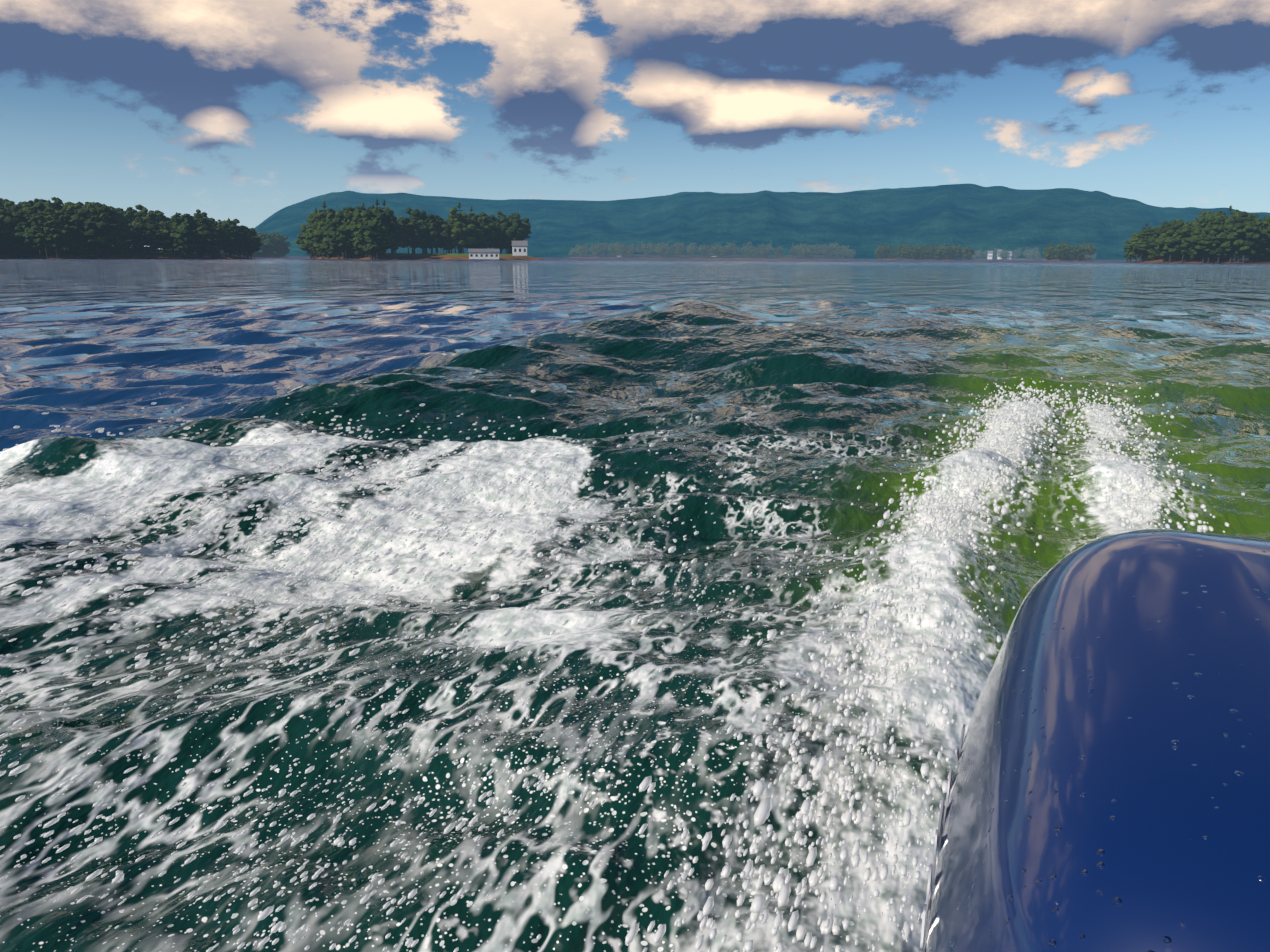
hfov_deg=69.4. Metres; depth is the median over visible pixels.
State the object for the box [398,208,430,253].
tree
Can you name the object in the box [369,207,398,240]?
tree
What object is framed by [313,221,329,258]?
tree
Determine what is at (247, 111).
sky
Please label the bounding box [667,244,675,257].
tree
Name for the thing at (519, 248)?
lake house
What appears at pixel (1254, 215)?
tree
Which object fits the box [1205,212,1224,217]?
tree
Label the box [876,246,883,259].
tree
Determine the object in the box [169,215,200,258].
tree
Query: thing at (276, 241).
tree
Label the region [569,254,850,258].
shore
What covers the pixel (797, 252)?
tree
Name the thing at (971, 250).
tree
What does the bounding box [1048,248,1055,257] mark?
tree
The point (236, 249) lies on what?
tree
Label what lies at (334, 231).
tree
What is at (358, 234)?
tree
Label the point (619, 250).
tree
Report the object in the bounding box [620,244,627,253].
tree
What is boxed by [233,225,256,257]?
tree
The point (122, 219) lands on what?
tree
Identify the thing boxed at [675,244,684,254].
tree
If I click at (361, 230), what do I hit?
tree
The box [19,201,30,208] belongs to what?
tree
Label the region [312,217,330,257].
tree
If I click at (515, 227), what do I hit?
tree
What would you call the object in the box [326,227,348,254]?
tree
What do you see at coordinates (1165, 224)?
tree
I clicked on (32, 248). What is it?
tree
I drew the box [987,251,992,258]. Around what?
building
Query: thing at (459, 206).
tree
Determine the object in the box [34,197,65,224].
tree
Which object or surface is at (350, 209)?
tree
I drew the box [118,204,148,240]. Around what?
tree
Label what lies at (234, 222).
tree
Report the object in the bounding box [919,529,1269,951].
outboard motor
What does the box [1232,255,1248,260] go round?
building
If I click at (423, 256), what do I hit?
island
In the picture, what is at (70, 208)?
tree
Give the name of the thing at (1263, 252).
tree
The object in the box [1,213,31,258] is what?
tree
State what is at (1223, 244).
tree
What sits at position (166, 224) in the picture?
tree
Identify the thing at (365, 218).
tree
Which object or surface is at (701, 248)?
tree
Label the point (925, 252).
tree
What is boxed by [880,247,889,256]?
tree
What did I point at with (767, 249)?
tree
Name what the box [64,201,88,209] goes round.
tree
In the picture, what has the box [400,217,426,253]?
tree
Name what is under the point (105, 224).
tree
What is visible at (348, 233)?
tree
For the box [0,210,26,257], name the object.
tree
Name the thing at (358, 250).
tree
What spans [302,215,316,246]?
tree
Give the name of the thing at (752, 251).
tree
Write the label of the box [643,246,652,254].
tree
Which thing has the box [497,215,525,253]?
tree
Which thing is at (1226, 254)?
tree
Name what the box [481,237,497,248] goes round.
tree
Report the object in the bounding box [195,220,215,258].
tree
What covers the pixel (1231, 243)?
tree
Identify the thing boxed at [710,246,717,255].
tree
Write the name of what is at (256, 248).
tree
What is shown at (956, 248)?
tree
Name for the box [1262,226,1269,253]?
tree
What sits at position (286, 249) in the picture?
tree
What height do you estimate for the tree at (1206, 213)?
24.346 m
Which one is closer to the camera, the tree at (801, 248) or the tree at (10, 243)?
the tree at (10, 243)
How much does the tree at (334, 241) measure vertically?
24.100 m
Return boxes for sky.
[0,0,1269,248]
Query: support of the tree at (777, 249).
on the shore at (711, 257)
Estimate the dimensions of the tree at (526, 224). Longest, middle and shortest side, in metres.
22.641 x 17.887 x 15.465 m
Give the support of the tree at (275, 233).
on the shore at (260, 254)
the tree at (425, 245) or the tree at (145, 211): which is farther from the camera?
the tree at (425, 245)
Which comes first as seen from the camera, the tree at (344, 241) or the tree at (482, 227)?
the tree at (344, 241)
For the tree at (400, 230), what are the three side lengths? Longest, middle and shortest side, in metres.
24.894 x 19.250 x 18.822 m
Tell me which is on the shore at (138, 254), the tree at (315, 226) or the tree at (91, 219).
the tree at (91, 219)
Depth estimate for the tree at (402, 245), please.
526.58 m
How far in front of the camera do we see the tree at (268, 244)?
887.80 m
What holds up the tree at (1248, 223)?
on the shore at (1260, 259)
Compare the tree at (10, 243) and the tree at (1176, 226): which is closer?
the tree at (10, 243)
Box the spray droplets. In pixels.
[0,376,1244,951]
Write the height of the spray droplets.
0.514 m
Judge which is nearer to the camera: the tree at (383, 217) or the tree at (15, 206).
the tree at (15, 206)
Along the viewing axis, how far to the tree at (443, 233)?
498.20 m
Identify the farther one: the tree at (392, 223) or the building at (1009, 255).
the building at (1009, 255)
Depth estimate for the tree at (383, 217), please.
436.54 m
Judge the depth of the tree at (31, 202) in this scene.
399.41 m
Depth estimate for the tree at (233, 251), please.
447.12 m
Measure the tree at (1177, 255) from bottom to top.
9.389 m
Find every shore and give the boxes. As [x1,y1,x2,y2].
[0,248,255,258]
[226,252,284,256]
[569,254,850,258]
[972,258,1045,259]
[1128,254,1269,263]
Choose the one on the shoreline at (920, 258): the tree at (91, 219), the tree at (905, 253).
the tree at (905, 253)
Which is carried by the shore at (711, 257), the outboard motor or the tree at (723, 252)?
the tree at (723, 252)
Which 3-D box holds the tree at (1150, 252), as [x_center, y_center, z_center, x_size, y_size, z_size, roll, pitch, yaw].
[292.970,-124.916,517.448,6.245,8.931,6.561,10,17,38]
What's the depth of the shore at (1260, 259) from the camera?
485.83 m
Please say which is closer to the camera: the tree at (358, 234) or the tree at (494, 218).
the tree at (358, 234)
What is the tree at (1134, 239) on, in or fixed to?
on the shore at (1260, 259)
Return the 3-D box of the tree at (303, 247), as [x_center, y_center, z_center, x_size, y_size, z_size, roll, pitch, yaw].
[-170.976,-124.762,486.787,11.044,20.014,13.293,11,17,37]
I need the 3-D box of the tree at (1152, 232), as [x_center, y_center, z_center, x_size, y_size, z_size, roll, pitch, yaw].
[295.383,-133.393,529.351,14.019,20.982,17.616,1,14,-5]
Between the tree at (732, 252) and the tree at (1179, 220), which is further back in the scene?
the tree at (732, 252)
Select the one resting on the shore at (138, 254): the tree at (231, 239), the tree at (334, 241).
the tree at (231, 239)
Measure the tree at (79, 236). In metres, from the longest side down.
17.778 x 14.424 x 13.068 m
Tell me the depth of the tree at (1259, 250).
454.10 m
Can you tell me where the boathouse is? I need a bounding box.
[468,249,499,258]
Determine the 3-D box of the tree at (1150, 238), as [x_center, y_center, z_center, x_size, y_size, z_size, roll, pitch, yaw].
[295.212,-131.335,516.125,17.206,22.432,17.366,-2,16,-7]
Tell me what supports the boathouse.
on the island at (423, 256)
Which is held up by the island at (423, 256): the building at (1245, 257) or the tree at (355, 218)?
the tree at (355, 218)
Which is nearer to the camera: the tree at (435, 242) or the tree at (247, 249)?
the tree at (247, 249)
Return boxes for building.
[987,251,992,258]
[1007,251,1011,258]
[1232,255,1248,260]
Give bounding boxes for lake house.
[512,241,527,255]
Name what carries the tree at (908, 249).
on the shoreline at (920, 258)
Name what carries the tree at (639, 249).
on the shore at (711, 257)
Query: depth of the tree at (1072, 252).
1104.06 m
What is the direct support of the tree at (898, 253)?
on the shoreline at (920, 258)
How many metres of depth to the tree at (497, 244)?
526.84 m
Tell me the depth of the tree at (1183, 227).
482.07 m
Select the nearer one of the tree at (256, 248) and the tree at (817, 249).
the tree at (256, 248)
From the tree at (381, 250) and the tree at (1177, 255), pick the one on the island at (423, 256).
the tree at (381, 250)
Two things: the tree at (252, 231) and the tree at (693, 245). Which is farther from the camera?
the tree at (693, 245)
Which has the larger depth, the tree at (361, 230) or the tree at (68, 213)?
the tree at (361, 230)
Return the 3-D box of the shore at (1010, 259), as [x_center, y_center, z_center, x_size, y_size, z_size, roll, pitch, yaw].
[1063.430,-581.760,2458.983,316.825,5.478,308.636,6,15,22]
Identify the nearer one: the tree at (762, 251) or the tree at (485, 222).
the tree at (485, 222)
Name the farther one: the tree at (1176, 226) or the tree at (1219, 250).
the tree at (1176, 226)
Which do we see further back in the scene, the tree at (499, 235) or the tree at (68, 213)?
the tree at (499, 235)
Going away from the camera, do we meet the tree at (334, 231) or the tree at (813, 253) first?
the tree at (334, 231)
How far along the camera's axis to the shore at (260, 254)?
905.55 m
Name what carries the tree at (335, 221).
on the island at (423, 256)
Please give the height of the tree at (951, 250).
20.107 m
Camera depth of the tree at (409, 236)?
500.02 m
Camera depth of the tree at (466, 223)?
507.63 m
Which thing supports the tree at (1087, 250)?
on the island at (1069, 259)
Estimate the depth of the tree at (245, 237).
450.25 m
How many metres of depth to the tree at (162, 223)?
417.65 m
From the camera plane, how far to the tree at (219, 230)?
426.72 m
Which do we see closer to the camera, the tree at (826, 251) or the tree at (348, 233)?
the tree at (348, 233)
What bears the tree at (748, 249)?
on the shore at (711, 257)
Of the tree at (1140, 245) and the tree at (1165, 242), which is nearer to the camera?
the tree at (1165, 242)
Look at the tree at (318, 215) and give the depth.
461.87 m
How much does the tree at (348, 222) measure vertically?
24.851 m
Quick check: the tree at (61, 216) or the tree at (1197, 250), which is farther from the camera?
the tree at (1197, 250)
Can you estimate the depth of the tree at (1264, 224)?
456.22 m
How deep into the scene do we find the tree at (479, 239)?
507.94 m
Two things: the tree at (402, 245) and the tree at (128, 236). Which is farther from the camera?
the tree at (402, 245)
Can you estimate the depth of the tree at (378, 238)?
436.23 m
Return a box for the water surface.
[0,256,1269,951]
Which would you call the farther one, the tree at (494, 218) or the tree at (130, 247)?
the tree at (494, 218)
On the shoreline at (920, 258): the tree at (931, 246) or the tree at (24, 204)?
the tree at (931, 246)
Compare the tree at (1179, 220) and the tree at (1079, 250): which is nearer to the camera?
the tree at (1179, 220)
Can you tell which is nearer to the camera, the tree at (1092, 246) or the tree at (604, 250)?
the tree at (1092, 246)
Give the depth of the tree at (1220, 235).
460.65 m
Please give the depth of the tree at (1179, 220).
566.69 m
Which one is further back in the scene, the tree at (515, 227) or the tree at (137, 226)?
the tree at (515, 227)
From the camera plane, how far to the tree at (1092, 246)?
1158.95 m
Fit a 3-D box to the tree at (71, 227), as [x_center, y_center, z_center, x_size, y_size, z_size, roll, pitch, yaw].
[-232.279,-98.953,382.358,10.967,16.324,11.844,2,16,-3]
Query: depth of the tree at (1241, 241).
452.69 m
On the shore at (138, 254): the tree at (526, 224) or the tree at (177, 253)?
the tree at (177, 253)
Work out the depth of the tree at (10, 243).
371.68 m
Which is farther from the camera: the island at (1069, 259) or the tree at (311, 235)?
the island at (1069, 259)
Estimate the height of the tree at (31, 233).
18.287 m
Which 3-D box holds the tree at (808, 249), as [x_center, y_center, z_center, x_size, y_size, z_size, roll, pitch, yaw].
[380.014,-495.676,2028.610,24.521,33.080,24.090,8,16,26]
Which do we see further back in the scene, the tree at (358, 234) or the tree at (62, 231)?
the tree at (358, 234)
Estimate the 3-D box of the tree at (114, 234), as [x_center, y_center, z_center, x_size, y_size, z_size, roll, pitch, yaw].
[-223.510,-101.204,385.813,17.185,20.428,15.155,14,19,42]
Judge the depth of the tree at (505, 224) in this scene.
517.63 m
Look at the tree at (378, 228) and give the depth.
436.00 m
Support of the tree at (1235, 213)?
on the shore at (1260, 259)
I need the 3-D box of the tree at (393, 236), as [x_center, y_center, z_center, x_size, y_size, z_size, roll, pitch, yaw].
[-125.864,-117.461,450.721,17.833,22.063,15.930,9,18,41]
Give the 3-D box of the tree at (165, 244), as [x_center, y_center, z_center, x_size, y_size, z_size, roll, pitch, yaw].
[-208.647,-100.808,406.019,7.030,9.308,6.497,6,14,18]
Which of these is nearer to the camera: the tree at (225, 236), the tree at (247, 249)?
the tree at (225, 236)
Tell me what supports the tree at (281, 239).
on the shore at (260, 254)
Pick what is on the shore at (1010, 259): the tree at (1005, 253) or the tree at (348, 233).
the tree at (1005, 253)
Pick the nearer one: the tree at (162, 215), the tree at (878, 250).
the tree at (162, 215)
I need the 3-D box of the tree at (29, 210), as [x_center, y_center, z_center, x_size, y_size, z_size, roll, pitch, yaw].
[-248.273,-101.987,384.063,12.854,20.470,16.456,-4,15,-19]
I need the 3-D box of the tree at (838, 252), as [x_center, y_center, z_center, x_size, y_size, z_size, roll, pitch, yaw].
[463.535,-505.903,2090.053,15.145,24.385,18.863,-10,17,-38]
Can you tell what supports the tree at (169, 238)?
on the shore at (138, 254)
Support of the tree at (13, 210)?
on the shore at (138, 254)
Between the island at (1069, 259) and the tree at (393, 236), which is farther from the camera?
the island at (1069, 259)
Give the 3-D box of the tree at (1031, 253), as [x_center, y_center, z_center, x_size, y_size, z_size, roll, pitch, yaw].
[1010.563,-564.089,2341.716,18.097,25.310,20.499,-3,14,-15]
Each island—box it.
[308,253,543,259]
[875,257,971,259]
[1044,257,1092,260]
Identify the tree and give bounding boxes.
[0,198,22,209]
[0,207,31,258]
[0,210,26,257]
[1,208,24,257]
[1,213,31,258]
[1,217,31,258]
[7,204,19,211]
[18,241,38,256]
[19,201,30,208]
[20,220,50,258]
[23,207,57,253]
[23,213,55,258]
[25,198,60,212]
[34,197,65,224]
[36,199,70,258]
[39,223,69,258]
[43,202,75,247]
[50,241,64,256]
[53,210,75,253]
[54,215,85,254]
[61,206,85,219]
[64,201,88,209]
[65,224,84,254]
[66,204,73,211]
[71,203,119,258]
[74,204,96,216]
[83,214,118,257]
[84,214,125,258]
[86,202,119,258]
[108,206,128,251]
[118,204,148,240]
[118,210,133,252]
[125,240,136,256]
[131,212,141,233]
[132,207,163,227]
[132,217,149,256]
[132,221,164,258]
[135,215,164,230]
[144,220,173,256]
[148,210,170,249]
[157,239,170,257]
[158,221,175,254]
[163,221,179,254]
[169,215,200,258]
[171,209,214,258]
[174,239,184,257]
[180,222,208,258]
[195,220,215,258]
[207,220,227,258]
[211,227,230,258]
[218,222,236,258]
[221,219,248,254]
[224,246,234,255]
[226,218,239,257]
[228,228,249,258]
[230,246,238,257]
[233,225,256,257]
[243,246,250,255]
[245,226,260,257]
[247,234,261,258]
[259,233,275,256]
[270,236,279,255]
[272,232,287,243]
[272,236,285,255]
[276,235,290,251]
[278,247,285,255]
[297,224,313,258]
[299,209,322,245]
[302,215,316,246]
[306,212,329,248]
[308,224,323,258]
[309,246,317,255]
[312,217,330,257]
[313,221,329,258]
[318,216,346,258]
[323,210,352,257]
[326,213,343,238]
[326,218,348,258]
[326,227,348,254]
[328,211,339,258]
[335,209,353,256]
[337,217,353,258]
[339,208,362,257]
[341,207,362,215]
[345,222,366,256]
[346,210,388,248]
[352,247,364,255]
[353,217,388,248]
[359,211,371,249]
[359,219,379,259]
[361,209,397,259]
[365,206,390,259]
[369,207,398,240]
[369,219,392,258]
[373,248,384,254]
[378,207,401,254]
[379,226,396,255]
[384,207,402,233]
[396,216,408,252]
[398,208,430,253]
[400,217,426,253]
[404,213,413,253]
[418,220,430,252]
[421,214,445,252]
[428,220,446,252]
[430,225,452,252]
[440,207,475,253]
[447,215,471,253]
[447,227,464,252]
[455,202,466,253]
[466,216,486,248]
[467,213,495,248]
[471,219,497,248]
[474,212,496,248]
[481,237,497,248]
[488,211,505,248]
[493,218,501,253]
[496,224,516,253]
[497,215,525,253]
[498,219,523,253]
[499,213,525,253]
[519,217,531,238]
[578,247,585,255]
[592,246,601,257]
[600,247,607,257]
[615,245,625,257]
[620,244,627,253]
[637,246,642,252]
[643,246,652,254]
[654,244,664,254]
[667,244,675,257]
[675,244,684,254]
[689,243,697,252]
[690,247,696,255]
[698,245,707,255]
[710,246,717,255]
[719,246,728,258]
[728,244,739,254]
[745,245,754,253]
[749,246,757,257]
[759,244,766,253]
[763,246,771,258]
[772,246,782,256]
[789,243,795,253]
[792,249,799,256]
[797,244,804,255]
[801,244,811,258]
[809,248,816,258]
[812,243,821,257]
[820,245,830,258]
[828,244,835,254]
[834,249,842,256]
[840,249,846,256]
[848,250,854,256]
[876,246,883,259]
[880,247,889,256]
[895,244,901,259]
[901,247,910,256]
[904,245,912,258]
[908,245,920,259]
[922,249,929,257]
[928,244,937,258]
[929,248,936,259]
[933,248,940,257]
[940,246,949,259]
[944,247,953,259]
[951,245,959,254]
[961,247,971,255]
[965,246,974,256]
[1002,250,1008,257]
[1026,250,1033,258]
[1044,247,1051,257]
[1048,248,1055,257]
[1054,244,1066,256]
[1057,249,1067,260]
[1063,243,1073,253]
[1069,246,1081,259]
[1073,246,1085,260]
[1080,242,1091,254]
[1085,243,1095,256]
[1123,243,1140,257]
[1124,240,1135,261]
[1128,232,1146,261]
[1133,221,1150,262]
[1139,226,1153,261]
[1147,222,1174,259]
[1147,246,1159,257]
[1148,247,1158,261]
[1153,220,1183,259]
[1156,226,1181,262]
[1169,252,1181,259]
[1171,223,1191,260]
[1173,225,1196,262]
[1176,219,1189,225]
[1180,221,1209,260]
[1186,225,1218,262]
[1188,215,1223,261]
[1188,247,1199,261]
[1193,211,1212,222]
[1196,224,1224,262]
[1202,221,1231,262]
[1203,224,1233,262]
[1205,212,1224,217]
[1215,210,1241,259]
[1220,217,1265,262]
[1221,238,1237,262]
[1223,209,1243,219]
[1224,217,1252,261]
[1227,214,1243,262]
[1227,221,1262,262]
[1240,212,1257,217]
[1247,221,1269,261]
[1251,216,1269,227]
[1251,226,1269,262]
[1255,226,1269,259]
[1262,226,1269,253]
[1263,251,1269,260]
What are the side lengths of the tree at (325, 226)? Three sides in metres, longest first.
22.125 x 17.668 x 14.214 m
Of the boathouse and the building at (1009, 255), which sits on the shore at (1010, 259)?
the building at (1009, 255)
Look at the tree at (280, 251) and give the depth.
925.24 m
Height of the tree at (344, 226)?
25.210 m
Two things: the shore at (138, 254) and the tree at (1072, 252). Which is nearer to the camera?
the shore at (138, 254)
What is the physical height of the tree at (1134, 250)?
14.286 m
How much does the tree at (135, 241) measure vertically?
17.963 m
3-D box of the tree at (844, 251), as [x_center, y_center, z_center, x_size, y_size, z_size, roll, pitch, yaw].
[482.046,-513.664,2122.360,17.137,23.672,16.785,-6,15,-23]
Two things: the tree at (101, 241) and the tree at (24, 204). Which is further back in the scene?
the tree at (24, 204)
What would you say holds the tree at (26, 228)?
on the shore at (138, 254)
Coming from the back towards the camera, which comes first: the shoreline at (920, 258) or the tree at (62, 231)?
the shoreline at (920, 258)
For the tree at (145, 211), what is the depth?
424.02 m
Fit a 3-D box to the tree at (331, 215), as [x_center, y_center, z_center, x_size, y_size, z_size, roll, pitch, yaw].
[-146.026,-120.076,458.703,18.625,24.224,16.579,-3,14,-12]
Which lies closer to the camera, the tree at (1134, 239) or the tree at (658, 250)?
the tree at (1134, 239)
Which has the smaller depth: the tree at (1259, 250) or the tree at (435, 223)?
the tree at (1259, 250)
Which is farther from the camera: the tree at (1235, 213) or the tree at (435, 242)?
the tree at (435, 242)
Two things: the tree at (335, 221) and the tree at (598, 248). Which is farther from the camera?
the tree at (598, 248)
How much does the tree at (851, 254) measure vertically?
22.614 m
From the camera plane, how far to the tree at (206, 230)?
402.80 m
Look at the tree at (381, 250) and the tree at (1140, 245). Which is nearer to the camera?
the tree at (381, 250)
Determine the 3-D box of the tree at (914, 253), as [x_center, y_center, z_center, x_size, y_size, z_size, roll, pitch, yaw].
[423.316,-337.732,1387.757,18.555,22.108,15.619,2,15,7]
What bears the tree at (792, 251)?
on the shore at (711, 257)
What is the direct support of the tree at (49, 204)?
on the shore at (138, 254)
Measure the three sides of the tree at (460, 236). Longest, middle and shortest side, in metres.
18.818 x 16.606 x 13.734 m
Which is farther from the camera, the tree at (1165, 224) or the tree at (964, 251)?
the tree at (964, 251)
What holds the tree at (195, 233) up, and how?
on the shore at (138, 254)
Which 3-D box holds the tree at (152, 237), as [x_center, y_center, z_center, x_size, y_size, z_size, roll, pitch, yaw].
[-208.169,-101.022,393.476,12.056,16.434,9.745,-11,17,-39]
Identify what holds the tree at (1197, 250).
on the shore at (1260, 259)
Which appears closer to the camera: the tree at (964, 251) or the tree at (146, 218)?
the tree at (146, 218)
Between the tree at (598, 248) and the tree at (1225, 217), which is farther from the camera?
the tree at (598, 248)
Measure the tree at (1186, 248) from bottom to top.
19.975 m
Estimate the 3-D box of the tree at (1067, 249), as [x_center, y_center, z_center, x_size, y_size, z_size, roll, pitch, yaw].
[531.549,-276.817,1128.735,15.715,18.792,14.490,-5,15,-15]
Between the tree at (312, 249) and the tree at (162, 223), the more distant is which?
the tree at (312, 249)
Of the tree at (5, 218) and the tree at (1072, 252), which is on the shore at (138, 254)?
the tree at (5, 218)
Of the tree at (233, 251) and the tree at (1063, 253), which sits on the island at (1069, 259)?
the tree at (1063, 253)
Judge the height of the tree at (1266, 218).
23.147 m
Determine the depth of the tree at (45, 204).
396.52 m
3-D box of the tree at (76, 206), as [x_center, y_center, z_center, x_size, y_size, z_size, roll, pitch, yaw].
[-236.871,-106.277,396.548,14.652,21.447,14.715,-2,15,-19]
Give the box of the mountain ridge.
[254,184,1269,259]
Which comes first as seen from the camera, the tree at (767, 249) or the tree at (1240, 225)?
the tree at (1240, 225)
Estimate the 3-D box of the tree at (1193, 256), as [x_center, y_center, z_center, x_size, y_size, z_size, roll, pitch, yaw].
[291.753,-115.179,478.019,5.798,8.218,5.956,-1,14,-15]
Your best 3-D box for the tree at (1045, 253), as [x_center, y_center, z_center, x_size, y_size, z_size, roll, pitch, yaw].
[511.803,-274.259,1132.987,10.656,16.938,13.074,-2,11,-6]
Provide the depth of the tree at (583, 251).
2109.84 m
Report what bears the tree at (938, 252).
on the shoreline at (920, 258)
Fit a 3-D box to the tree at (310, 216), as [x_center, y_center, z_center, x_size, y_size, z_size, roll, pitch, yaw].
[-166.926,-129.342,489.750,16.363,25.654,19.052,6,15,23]
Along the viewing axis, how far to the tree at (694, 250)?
2046.09 m
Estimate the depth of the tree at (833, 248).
2111.86 m
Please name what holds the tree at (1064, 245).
on the island at (1069, 259)
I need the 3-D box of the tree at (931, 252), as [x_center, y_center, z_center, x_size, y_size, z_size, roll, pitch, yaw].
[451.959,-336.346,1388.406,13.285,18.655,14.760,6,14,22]
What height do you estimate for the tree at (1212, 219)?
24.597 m
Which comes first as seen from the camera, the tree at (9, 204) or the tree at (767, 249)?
the tree at (9, 204)
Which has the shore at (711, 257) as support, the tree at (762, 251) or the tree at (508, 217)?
the tree at (762, 251)
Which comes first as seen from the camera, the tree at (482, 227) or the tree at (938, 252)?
the tree at (482, 227)
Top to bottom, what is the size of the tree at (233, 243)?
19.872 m
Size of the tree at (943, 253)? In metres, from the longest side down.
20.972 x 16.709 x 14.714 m
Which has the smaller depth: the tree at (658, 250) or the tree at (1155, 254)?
the tree at (1155, 254)
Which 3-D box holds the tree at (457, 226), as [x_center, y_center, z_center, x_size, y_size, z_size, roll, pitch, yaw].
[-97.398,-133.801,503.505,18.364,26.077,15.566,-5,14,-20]
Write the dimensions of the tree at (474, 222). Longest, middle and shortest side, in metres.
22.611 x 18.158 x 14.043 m
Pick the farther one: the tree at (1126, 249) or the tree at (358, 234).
the tree at (1126, 249)
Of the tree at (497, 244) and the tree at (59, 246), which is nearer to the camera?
the tree at (59, 246)
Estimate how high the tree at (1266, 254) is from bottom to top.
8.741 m
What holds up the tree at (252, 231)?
on the shore at (138, 254)

